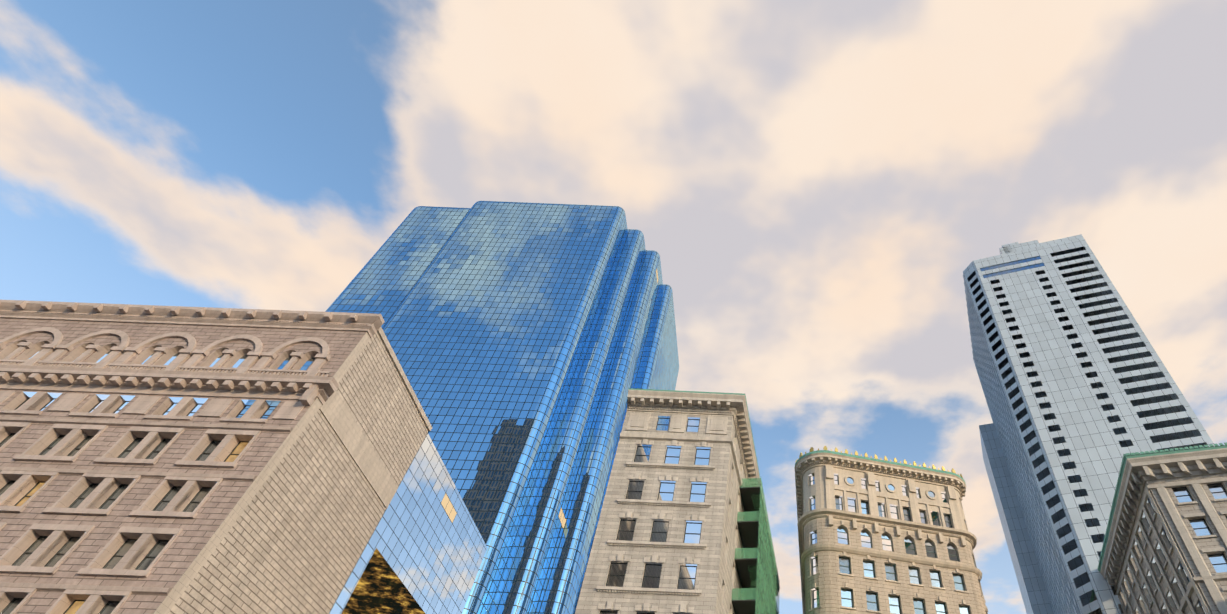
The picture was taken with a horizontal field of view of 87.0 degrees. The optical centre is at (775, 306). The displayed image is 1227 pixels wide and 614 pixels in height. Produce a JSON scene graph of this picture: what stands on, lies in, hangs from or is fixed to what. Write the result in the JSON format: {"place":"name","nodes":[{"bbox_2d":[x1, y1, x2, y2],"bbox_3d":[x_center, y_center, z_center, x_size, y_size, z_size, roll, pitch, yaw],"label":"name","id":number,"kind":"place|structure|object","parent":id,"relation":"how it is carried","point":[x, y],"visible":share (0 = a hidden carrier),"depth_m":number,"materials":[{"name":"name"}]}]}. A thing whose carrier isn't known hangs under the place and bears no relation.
{"place":"outdoors","nodes":[
{"label":"outdoors","id":0,"kind":"place"},
{"bbox_2d":[0,300,431,613],"bbox_3d":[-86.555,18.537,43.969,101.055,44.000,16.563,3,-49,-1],"label":"building","id":1,"kind":"structure","parent":0,"point":[285,515],"depth_m":48.43,"materials":[{"name":"beige stone"}]},
{"bbox_2d":[0,350,314,613],"bbox_3d":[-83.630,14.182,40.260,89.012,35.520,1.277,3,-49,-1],"label":"windows","id":2,"kind":"structure","parent":1,"relation":"in","point":[109,607],"depth_m":43.29,"materials":[{"name":"black glass"}]},
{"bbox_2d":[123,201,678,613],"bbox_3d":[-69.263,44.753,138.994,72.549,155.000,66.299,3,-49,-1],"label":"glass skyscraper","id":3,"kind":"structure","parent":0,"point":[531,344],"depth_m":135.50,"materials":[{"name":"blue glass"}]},
{"bbox_2d":[0,0,1226,613],"label":"sky","id":4,"kind":"structure","parent":0,"point":[814,185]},
{"bbox_2d":[575,388,779,613],"bbox_3d":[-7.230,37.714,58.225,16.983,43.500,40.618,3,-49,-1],"label":"brazer building walls","id":5,"kind":"structure","parent":0,"point":[724,433],"depth_m":54.43,"materials":[{"name":"beige stone"}]},
{"bbox_2d":[600,417,710,613],"bbox_3d":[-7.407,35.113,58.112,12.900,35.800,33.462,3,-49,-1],"label":"window frames","id":6,"kind":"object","parent":5,"relation":"in","point":[661,521],"depth_m":52.22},
{"bbox_2d":[731,478,779,613],"bbox_3d":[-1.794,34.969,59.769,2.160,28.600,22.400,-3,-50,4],"label":"fire escape","id":7,"kind":"object","parent":5,"relation":"attached to","point":[757,571],"visible":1,"depth_m":60.61,"materials":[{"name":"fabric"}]},
{"bbox_2d":[794,446,987,613],"bbox_3d":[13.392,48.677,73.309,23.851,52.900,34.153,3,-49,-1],"label":"beaux arts block walls","id":8,"kind":"structure","parent":0,"point":[825,519],"depth_m":76.03,"materials":[{"name":"beige stone"}]},
{"bbox_2d":[810,475,969,613],"bbox_3d":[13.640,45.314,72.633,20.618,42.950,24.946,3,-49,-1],"label":"windows","id":9,"kind":"structure","parent":8,"relation":"in","point":[871,598],"depth_m":72.75,"materials":[{"name":"glass"}]},
{"label":"ground","id":10,"kind":"structure","parent":0,"visible":0},
{"bbox_2d":[329,433,486,613],"bbox_3d":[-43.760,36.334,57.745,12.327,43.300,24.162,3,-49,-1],"label":"glass building","id":11,"kind":"structure","parent":10,"relation":"on","point":[424,550],"depth_m":66.43,"materials":[{"name":"blue glass"}]},
{"bbox_2d":[963,234,1214,613],"bbox_3d":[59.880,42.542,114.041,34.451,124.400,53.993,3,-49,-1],"label":"devonshire tower walls","id":12,"kind":"structure","parent":10,"relation":"on","point":[1054,543],"depth_m":119.86,"materials":[{"name":"grey concrete"}]},
{"bbox_2d":[980,248,1199,540],"bbox_3d":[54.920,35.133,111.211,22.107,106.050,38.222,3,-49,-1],"label":"windows","id":13,"kind":"structure","parent":12,"relation":"in","point":[1012,270],"depth_m":136.41,"materials":[{"name":"black glass"}]},
{"bbox_2d":[1088,442,1226,613],"bbox_3d":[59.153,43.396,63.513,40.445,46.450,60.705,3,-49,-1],"label":"ames block walls","id":14,"kind":"structure","parent":10,"relation":"on","point":[1154,477],"depth_m":69.78,"materials":[{"name":"grey stone"}]},
{"bbox_2d":[1134,483,1226,613],"bbox_3d":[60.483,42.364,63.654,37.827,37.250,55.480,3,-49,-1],"label":"windows","id":15,"kind":"structure","parent":14,"relation":"in","point":[1200,527],"depth_m":66.49,"materials":[{"name":"glass"}]}
]}

